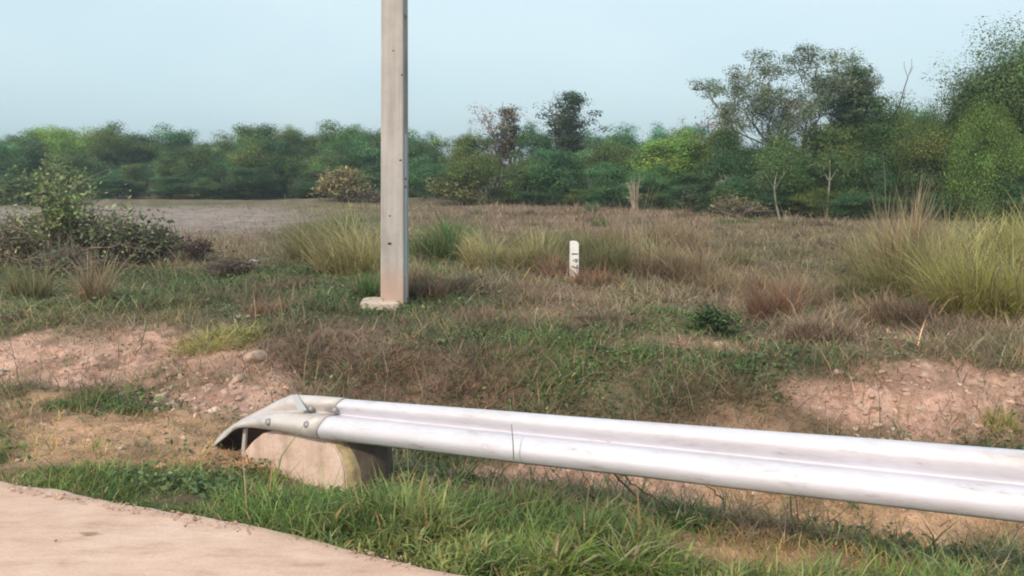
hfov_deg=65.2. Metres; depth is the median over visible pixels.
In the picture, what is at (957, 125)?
broadleaf tree
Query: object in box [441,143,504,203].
broadleaf tree
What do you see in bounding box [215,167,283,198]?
shrub
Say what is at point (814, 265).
grass clump
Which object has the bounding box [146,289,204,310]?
grass clump
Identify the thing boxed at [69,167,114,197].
shrub
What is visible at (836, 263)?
grass clump
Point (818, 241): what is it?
grass clump
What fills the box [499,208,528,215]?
grass clump
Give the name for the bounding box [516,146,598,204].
broadleaf tree
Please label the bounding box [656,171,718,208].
broadleaf tree
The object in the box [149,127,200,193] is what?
broadleaf tree
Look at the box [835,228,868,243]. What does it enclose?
grass clump
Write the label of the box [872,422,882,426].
rock
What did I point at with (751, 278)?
grass clump
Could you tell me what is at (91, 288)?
grass clump
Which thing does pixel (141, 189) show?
shrub
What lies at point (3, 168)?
broadleaf tree
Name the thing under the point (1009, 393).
rock
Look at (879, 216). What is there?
dry stalks
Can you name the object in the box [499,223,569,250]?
grass clump
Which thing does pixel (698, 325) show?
grass clump
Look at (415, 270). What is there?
grass clump
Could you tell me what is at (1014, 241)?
grass clump
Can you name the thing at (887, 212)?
shrub
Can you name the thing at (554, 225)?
dry weed stalks
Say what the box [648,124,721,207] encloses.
broadleaf tree
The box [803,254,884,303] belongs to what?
grass clump
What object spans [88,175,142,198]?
shrub
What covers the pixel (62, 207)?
shrub
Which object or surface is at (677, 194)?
shrub
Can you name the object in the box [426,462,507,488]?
grass clump
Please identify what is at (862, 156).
broadleaf tree
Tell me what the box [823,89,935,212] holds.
broadleaf tree
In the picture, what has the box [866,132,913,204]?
broadleaf tree
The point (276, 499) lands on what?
grass clump
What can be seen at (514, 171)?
broadleaf tree
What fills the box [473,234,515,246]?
grass clump
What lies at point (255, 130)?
broadleaf tree
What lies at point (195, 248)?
shrub
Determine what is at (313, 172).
shrub
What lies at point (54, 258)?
shrub
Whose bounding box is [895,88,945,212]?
broadleaf tree
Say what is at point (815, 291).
grass clump
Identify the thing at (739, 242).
grass clump
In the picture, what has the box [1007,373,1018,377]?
rock
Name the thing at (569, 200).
shrub
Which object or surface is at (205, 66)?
sky
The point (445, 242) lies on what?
grass clump
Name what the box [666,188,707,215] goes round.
shrub
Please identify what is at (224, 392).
rock
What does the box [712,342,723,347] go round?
rock
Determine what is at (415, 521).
verge grass
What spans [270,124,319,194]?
tall tree
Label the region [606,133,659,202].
broadleaf tree
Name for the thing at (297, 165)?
broadleaf tree
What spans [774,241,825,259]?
grass clump
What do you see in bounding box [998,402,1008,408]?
rock
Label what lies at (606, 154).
broadleaf tree
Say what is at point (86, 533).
fallen leaf
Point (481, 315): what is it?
grass clump
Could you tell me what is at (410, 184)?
shrub
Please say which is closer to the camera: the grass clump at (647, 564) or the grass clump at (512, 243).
the grass clump at (647, 564)
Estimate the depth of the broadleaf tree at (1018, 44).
30.67 m
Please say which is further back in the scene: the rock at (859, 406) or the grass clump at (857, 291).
the grass clump at (857, 291)
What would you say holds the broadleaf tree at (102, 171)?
on the ground at (778, 415)
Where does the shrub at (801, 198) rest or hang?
on the ground at (778, 415)
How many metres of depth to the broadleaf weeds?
7.89 m
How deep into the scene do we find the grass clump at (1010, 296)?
10.25 m
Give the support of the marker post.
on the ground at (778, 415)
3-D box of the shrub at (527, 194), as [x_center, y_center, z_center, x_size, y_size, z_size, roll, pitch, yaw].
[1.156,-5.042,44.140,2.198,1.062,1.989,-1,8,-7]
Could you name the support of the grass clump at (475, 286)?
on the ground at (778, 415)
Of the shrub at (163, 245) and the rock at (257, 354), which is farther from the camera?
the shrub at (163, 245)
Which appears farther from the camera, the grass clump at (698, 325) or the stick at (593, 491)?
the grass clump at (698, 325)
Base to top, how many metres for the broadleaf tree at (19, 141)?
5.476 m
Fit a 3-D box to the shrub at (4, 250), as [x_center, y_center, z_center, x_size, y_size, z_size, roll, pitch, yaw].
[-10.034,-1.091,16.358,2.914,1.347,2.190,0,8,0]
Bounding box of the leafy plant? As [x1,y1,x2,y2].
[685,301,745,339]
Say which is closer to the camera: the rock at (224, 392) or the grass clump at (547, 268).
the rock at (224, 392)
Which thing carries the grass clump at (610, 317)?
on the ground at (778, 415)
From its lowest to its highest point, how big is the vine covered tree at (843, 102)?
6.838 m
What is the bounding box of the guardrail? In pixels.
[212,394,1023,522]
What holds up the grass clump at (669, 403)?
on the ground at (778, 415)
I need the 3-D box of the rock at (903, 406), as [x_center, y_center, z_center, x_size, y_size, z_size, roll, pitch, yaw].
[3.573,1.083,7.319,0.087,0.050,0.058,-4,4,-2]
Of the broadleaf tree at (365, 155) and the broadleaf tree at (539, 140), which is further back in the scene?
the broadleaf tree at (365, 155)
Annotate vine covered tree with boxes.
[482,103,534,197]
[532,90,611,194]
[553,115,600,190]
[821,60,912,212]
[823,79,887,154]
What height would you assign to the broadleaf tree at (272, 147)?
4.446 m
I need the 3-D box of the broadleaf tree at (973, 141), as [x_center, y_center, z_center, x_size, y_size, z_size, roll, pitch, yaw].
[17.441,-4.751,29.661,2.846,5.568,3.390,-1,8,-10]
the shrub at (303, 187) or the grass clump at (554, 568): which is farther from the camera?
the shrub at (303, 187)
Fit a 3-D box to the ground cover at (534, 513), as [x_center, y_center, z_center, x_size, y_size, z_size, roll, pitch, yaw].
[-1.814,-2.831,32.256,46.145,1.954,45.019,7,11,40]
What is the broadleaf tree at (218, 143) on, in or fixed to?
on the ground at (778, 415)
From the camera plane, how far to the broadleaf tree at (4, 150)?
59.63 m
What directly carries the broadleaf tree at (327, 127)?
on the ground at (778, 415)
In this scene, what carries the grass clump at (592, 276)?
on the ground at (778, 415)
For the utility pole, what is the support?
on the ground at (778, 415)
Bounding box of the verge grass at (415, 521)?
[0,431,884,575]
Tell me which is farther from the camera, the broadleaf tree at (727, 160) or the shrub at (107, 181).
the shrub at (107, 181)
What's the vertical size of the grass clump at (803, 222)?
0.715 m
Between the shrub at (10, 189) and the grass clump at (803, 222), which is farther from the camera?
the shrub at (10, 189)
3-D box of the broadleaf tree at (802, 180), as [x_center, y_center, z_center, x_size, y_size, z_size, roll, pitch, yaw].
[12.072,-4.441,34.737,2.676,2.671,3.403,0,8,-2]
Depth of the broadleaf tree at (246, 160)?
57.20 m
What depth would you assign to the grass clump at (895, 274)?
11.81 m
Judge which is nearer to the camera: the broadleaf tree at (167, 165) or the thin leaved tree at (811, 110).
the thin leaved tree at (811, 110)
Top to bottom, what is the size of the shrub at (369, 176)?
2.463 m
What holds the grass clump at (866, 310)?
on the ground at (778, 415)
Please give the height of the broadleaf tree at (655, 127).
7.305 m
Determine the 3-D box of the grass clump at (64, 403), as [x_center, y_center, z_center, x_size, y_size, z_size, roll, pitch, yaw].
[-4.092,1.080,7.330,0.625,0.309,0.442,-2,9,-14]
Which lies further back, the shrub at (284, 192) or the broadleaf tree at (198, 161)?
the broadleaf tree at (198, 161)
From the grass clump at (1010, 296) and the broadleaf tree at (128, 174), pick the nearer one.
the grass clump at (1010, 296)
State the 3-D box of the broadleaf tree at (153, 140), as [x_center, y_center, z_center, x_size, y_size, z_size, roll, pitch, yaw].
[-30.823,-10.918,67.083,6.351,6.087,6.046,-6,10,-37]
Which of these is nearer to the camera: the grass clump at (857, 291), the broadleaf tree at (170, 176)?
the grass clump at (857, 291)
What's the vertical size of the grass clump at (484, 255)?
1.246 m
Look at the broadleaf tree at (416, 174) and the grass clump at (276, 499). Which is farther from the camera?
the broadleaf tree at (416, 174)
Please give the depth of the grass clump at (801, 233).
22.44 m
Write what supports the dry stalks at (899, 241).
on the ground at (778, 415)
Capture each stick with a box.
[581,471,605,508]
[614,474,646,503]
[622,475,662,504]
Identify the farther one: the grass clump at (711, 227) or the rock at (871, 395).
the grass clump at (711, 227)
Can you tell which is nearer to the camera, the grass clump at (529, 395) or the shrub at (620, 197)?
the grass clump at (529, 395)
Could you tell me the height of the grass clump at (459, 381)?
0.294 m
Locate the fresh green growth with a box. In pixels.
[0,227,1023,441]
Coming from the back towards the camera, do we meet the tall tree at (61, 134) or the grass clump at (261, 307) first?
the tall tree at (61, 134)
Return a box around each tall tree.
[1,134,47,153]
[37,124,82,151]
[79,124,156,173]
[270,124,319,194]
[318,123,374,153]
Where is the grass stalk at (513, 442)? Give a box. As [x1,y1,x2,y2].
[511,424,513,459]
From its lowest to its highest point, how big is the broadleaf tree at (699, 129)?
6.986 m
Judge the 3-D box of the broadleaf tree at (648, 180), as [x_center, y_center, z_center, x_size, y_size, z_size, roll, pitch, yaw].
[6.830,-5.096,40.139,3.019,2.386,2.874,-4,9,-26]
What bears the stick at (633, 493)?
on the ground at (778, 415)
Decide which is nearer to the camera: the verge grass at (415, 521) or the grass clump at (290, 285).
the verge grass at (415, 521)
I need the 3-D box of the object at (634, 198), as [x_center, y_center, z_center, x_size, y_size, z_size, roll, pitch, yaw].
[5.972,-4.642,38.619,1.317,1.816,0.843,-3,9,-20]
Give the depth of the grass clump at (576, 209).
35.93 m
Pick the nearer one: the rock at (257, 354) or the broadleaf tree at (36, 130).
the rock at (257, 354)
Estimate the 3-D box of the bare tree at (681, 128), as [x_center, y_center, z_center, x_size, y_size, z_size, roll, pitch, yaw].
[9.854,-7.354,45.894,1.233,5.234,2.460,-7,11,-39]
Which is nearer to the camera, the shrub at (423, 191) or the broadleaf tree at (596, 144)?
the shrub at (423, 191)
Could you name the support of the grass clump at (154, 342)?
on the ground at (778, 415)
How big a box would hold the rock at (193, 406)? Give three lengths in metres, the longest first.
0.100 x 0.067 x 0.057 m
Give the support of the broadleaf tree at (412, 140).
on the ground at (778, 415)
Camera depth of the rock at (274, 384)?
7.93 m
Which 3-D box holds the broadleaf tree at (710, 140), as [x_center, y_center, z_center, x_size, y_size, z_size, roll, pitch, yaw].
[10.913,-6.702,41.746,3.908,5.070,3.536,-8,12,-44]
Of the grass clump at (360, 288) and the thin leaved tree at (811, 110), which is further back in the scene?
the thin leaved tree at (811, 110)
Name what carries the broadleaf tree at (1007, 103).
on the ground at (778, 415)
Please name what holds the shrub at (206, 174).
on the ground at (778, 415)
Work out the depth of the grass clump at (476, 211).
35.01 m
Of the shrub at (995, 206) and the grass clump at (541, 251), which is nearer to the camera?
the grass clump at (541, 251)
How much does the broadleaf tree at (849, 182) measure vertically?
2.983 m
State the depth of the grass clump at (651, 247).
15.41 m
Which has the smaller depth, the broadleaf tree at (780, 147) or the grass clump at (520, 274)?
the grass clump at (520, 274)
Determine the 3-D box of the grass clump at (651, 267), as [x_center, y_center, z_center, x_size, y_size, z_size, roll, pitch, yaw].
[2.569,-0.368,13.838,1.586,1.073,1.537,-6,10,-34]
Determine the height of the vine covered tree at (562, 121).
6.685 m
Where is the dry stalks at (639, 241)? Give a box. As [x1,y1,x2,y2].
[614,170,663,277]
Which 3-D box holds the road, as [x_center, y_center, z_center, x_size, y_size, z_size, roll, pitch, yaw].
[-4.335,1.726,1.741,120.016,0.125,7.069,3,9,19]
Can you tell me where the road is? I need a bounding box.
[0,481,462,575]
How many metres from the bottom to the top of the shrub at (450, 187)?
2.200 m
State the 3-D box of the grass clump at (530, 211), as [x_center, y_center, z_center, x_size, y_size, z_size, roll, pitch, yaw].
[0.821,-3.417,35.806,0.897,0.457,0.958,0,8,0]
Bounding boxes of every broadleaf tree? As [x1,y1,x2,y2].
[0,128,38,170]
[0,134,56,177]
[0,140,28,176]
[0,155,28,176]
[0,161,17,175]
[20,124,78,154]
[38,135,91,175]
[50,147,106,196]
[54,126,133,173]
[79,161,109,176]
[97,119,160,189]
[106,163,129,195]
[109,122,176,193]
[119,163,150,196]
[123,162,161,195]
[147,147,192,196]
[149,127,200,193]
[153,137,208,187]
[154,159,191,196]
[172,143,228,189]
[188,129,236,165]
[211,137,264,195]
[219,133,277,197]
[221,125,267,193]
[225,122,276,149]
[248,120,299,193]
[252,137,305,196]
[265,142,322,197]
[296,119,345,163]
[298,154,328,192]
[306,140,355,196]
[319,118,348,191]
[326,142,359,186]
[340,137,380,197]
[354,125,410,187]
[408,127,429,194]
[408,130,445,196]
[408,154,451,199]
[417,139,449,197]
[421,130,501,198]
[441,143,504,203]
[500,149,550,204]
[507,117,559,201]
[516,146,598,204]
[567,136,637,204]
[574,126,612,188]
[575,159,638,206]
[591,121,651,181]
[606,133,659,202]
[616,135,705,205]
[617,163,675,209]
[642,122,676,146]
[642,122,712,171]
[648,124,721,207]
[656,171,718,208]
[686,114,753,205]
[693,131,768,209]
[713,168,764,216]
[748,123,814,214]
[761,154,825,212]
[762,120,869,213]
[810,120,885,211]
[810,152,869,217]
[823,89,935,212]
[845,150,905,216]
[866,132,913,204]
[882,109,999,219]
[888,101,944,195]
[893,108,930,199]
[894,160,952,215]
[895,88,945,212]
[901,159,1011,217]
[917,10,1023,192]
[926,87,1023,178]
[932,61,1006,216]
[937,86,1023,222]
[957,166,1023,221]
[972,53,1023,189]
[976,10,1023,189]
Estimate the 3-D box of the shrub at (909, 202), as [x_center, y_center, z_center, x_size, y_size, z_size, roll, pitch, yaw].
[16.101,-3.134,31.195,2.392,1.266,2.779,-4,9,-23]
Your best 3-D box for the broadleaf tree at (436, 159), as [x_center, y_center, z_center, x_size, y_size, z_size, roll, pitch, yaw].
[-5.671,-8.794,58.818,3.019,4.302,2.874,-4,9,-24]
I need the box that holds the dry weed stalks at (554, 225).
[0,189,1023,441]
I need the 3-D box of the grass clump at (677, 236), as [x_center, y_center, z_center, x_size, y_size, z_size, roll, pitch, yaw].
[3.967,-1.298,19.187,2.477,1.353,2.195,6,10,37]
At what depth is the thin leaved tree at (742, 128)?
37.11 m
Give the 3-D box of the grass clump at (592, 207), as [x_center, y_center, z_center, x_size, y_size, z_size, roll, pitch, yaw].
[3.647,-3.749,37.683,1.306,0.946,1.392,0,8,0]
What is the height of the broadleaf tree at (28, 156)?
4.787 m
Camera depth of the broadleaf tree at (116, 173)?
61.68 m
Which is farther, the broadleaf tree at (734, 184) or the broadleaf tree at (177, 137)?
the broadleaf tree at (177, 137)
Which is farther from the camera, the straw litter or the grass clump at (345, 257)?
the grass clump at (345, 257)
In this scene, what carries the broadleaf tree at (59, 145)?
on the ground at (778, 415)
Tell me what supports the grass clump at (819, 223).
on the ground at (778, 415)
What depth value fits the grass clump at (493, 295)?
12.11 m
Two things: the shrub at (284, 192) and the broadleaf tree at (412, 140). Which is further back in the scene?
the broadleaf tree at (412, 140)
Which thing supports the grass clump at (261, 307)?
on the ground at (778, 415)
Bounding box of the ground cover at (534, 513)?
[0,199,1023,575]
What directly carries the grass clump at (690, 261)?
on the ground at (778, 415)
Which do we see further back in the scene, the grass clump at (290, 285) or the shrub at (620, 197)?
the shrub at (620, 197)
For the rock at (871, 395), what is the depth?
7.31 m
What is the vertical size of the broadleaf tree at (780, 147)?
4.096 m
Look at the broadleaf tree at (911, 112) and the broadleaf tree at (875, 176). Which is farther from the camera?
the broadleaf tree at (911, 112)
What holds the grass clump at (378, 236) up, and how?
on the ground at (778, 415)
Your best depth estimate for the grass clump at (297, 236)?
16.32 m
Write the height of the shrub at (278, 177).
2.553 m
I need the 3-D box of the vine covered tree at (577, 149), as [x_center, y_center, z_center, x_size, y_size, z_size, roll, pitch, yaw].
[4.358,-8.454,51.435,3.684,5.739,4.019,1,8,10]
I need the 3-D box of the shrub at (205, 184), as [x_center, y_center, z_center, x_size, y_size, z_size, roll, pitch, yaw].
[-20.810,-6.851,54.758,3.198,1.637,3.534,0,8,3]
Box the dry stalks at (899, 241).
[869,182,941,254]
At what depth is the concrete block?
5.46 m
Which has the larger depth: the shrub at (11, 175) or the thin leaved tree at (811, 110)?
the shrub at (11, 175)
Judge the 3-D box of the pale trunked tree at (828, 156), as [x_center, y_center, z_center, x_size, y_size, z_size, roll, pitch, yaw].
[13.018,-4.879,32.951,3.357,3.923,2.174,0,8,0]
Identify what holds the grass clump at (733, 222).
on the ground at (778, 415)
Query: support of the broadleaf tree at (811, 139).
on the ground at (778, 415)
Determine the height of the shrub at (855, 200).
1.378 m
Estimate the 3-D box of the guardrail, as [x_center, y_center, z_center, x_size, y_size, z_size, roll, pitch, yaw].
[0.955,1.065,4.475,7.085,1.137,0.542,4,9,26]
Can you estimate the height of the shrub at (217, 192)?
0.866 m
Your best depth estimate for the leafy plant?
8.95 m
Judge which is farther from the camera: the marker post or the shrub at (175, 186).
the shrub at (175, 186)
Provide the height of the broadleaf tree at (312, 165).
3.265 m
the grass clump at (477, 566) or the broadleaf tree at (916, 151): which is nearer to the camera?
the grass clump at (477, 566)
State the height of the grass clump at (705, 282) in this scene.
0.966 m
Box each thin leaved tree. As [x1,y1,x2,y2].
[685,39,866,211]
[714,73,806,186]
[765,56,885,133]
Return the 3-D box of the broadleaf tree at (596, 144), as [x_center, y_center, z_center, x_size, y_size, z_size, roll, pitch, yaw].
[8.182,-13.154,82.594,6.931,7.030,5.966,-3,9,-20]
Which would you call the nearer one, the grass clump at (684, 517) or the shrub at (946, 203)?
the grass clump at (684, 517)
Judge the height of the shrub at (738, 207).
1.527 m
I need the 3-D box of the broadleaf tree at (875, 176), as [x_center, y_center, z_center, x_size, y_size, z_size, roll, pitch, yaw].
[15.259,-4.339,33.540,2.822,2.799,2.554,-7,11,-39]
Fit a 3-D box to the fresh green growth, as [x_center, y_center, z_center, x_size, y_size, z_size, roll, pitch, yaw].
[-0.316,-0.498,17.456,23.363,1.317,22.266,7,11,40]
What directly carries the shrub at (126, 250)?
on the ground at (778, 415)
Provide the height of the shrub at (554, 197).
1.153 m
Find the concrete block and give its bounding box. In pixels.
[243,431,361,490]
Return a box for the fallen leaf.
[80,532,98,534]
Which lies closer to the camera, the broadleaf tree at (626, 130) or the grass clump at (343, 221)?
the grass clump at (343, 221)
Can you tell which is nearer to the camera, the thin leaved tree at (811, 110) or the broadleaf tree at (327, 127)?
the thin leaved tree at (811, 110)
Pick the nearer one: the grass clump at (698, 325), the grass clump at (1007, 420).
the grass clump at (1007, 420)
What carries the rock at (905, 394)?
on the ground at (778, 415)
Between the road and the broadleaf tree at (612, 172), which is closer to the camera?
the road
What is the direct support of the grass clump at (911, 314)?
on the ground at (778, 415)
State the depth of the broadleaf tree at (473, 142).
50.74 m
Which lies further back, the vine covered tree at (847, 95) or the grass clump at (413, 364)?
the vine covered tree at (847, 95)
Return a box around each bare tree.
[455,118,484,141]
[466,102,530,198]
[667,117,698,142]
[692,107,734,206]
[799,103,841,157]
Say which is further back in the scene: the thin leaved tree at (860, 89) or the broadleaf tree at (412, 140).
the broadleaf tree at (412, 140)
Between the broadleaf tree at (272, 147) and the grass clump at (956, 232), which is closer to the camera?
the grass clump at (956, 232)
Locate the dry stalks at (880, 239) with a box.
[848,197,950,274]
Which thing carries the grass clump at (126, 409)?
on the ground at (778, 415)
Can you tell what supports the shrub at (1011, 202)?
on the ground at (778, 415)
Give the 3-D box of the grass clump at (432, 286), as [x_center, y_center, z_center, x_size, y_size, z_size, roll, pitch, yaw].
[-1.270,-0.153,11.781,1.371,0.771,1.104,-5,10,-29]
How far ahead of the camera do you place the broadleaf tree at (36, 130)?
66.38 m
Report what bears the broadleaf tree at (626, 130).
on the ground at (778, 415)
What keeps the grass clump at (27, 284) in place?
on the ground at (778, 415)
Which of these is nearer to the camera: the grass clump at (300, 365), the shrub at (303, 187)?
the grass clump at (300, 365)
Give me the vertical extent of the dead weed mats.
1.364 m
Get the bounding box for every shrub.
[0,146,165,267]
[0,164,58,204]
[0,169,22,182]
[0,202,78,267]
[11,236,144,276]
[22,172,97,254]
[29,155,104,199]
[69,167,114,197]
[74,202,178,264]
[84,176,120,197]
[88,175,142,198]
[115,182,150,197]
[128,213,188,262]
[141,175,197,198]
[166,169,226,197]
[174,234,219,261]
[184,176,228,198]
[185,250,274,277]
[207,190,231,198]
[215,166,289,198]
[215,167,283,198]
[274,190,290,197]
[282,167,340,196]
[284,178,320,198]
[294,176,330,197]
[306,161,377,201]
[324,164,380,196]
[350,187,380,203]
[408,178,425,197]
[415,189,437,198]
[423,170,493,205]
[476,177,542,201]
[488,186,518,203]
[514,188,548,205]
[538,185,572,205]
[561,188,594,206]
[596,189,621,207]
[614,192,646,207]
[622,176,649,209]
[637,187,673,209]
[664,183,709,211]
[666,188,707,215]
[695,192,722,213]
[701,188,789,219]
[707,183,769,212]
[744,187,794,216]
[777,185,819,215]
[782,187,842,217]
[824,185,902,220]
[862,200,902,218]
[889,191,958,221]
[905,193,967,221]
[950,195,999,221]
[956,188,1023,221]
[989,195,1023,223]
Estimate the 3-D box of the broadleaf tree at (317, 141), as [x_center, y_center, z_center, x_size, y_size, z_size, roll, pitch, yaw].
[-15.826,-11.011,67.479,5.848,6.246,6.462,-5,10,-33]
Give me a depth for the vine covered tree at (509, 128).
48.30 m
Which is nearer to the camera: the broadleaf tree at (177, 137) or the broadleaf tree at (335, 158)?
the broadleaf tree at (335, 158)
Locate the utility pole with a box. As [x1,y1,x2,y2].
[360,0,408,311]
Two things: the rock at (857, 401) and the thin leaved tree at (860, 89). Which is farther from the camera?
the thin leaved tree at (860, 89)
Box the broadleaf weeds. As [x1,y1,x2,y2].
[0,225,1023,575]
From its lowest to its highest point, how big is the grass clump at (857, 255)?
2.260 m
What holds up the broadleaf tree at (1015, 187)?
on the ground at (778, 415)
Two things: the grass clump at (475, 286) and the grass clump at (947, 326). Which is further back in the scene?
the grass clump at (475, 286)
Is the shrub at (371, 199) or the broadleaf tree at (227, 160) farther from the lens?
the broadleaf tree at (227, 160)
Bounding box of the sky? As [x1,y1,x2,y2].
[0,0,1023,171]
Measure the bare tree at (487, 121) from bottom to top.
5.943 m
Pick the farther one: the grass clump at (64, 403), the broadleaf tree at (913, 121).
the broadleaf tree at (913, 121)
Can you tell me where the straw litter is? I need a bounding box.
[0,313,1023,567]
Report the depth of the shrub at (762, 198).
33.41 m
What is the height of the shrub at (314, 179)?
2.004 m
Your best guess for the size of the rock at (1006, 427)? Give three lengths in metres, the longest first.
0.091 x 0.061 x 0.052 m
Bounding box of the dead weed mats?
[3,218,1023,538]
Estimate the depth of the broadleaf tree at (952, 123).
30.74 m
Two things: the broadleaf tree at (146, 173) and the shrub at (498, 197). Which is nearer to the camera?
the shrub at (498, 197)
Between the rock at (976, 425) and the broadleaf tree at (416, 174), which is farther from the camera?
the broadleaf tree at (416, 174)
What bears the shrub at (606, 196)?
on the ground at (778, 415)
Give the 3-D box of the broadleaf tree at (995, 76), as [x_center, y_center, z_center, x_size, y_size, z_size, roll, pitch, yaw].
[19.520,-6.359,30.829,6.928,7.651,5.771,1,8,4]
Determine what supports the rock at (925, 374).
on the ground at (778, 415)
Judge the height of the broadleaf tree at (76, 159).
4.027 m
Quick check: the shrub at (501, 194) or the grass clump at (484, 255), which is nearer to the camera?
the grass clump at (484, 255)
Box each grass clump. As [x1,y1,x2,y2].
[0,242,69,299]
[1,309,33,323]
[24,229,157,305]
[27,391,98,413]
[100,398,142,416]
[119,327,198,354]
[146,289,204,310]
[161,314,270,361]
[235,292,293,318]
[236,480,303,517]
[258,269,325,291]
[261,195,362,262]
[265,194,420,275]
[275,341,357,380]
[309,196,373,240]
[325,495,404,534]
[332,263,380,299]
[343,217,380,252]
[357,352,432,385]
[408,207,488,261]
[408,253,462,300]
[408,256,433,281]
[409,250,455,263]
[423,264,505,295]
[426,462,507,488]
[429,367,489,397]
[442,216,541,271]
[450,534,531,575]
[468,207,487,214]
[468,305,498,320]
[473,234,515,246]
[478,280,556,300]
[494,375,574,412]
[496,266,536,280]
[496,516,628,575]
[497,209,581,271]
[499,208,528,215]
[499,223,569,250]
[519,219,540,225]
[524,208,537,214]
[525,250,580,280]
[553,215,614,257]
[555,201,587,214]
[562,255,626,286]
[563,307,654,331]
[564,518,700,575]
[566,223,664,277]
[574,209,608,221]
[583,200,599,211]
[588,212,663,248]
[589,215,614,226]
[614,217,685,267]
[615,242,691,282]
[627,382,704,421]
[631,219,745,283]
[640,208,725,252]
[642,485,731,535]
[668,203,692,217]
[675,314,747,334]
[688,246,750,291]
[693,221,725,230]
[707,235,765,268]
[717,215,757,223]
[718,264,818,321]
[719,376,798,416]
[723,233,764,246]
[733,261,781,289]
[750,258,841,307]
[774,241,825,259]
[778,211,821,225]
[778,309,858,345]
[789,226,815,239]
[795,259,838,269]
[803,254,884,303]
[804,200,966,279]
[809,216,837,226]
[817,234,866,249]
[819,187,1020,301]
[824,259,846,265]
[832,282,905,326]
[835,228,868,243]
[840,223,871,233]
[856,279,957,328]
[883,207,1023,322]
[900,206,1008,256]
[920,308,1001,340]
[931,190,1023,269]
[976,396,1023,435]
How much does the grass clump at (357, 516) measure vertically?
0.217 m
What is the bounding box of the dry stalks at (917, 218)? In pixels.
[898,150,948,260]
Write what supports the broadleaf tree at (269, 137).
on the ground at (778, 415)
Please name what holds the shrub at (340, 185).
on the ground at (778, 415)
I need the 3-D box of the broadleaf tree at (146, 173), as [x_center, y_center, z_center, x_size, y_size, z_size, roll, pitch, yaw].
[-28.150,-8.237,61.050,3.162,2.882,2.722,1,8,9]
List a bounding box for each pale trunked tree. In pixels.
[745,147,813,217]
[783,122,875,216]
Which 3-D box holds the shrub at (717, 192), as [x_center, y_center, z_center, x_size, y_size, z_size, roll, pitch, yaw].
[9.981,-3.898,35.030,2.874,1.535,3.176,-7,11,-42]
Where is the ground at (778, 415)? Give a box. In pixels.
[0,173,1023,575]
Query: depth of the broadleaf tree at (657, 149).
41.12 m
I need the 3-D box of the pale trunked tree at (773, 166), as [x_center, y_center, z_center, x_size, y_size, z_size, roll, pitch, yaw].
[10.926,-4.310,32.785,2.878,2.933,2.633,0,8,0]
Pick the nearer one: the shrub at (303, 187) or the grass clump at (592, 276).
the grass clump at (592, 276)
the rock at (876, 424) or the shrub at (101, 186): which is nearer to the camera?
the rock at (876, 424)
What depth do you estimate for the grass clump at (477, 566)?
3.93 m
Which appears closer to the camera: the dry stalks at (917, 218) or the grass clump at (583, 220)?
the dry stalks at (917, 218)
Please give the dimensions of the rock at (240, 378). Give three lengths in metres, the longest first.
0.200 x 0.149 x 0.101 m
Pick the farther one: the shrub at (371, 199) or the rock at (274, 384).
the shrub at (371, 199)
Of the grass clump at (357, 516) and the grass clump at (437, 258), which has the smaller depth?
the grass clump at (357, 516)
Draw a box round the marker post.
[569,241,578,278]
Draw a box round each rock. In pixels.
[189,404,199,410]
[221,389,228,395]
[231,374,244,383]
[243,350,267,362]
[253,386,261,390]
[271,381,278,385]
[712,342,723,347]
[853,398,861,405]
[856,403,863,409]
[862,409,870,415]
[868,392,875,398]
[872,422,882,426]
[898,404,907,408]
[902,392,910,396]
[921,371,928,377]
[971,423,981,428]
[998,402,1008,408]
[1002,426,1012,432]
[1005,391,1014,396]
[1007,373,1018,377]
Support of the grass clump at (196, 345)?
on the ground at (778, 415)
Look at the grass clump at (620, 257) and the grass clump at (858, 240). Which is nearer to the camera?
the grass clump at (620, 257)
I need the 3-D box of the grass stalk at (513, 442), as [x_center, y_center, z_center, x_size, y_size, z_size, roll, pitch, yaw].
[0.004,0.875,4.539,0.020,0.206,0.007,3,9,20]
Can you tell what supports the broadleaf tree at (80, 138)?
on the ground at (778, 415)
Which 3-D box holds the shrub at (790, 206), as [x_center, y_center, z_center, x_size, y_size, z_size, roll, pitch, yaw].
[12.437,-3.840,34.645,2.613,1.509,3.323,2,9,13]
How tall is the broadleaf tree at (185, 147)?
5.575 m
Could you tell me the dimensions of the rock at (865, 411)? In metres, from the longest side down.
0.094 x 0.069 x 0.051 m
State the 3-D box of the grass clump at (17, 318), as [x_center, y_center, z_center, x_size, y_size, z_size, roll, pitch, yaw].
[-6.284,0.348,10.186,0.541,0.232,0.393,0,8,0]
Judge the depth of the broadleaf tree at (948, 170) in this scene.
31.22 m
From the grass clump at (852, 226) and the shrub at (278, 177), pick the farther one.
the shrub at (278, 177)
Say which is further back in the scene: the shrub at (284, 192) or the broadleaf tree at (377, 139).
the broadleaf tree at (377, 139)
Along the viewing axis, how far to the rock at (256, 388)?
7.84 m
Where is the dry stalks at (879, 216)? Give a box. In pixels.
[864,160,908,274]

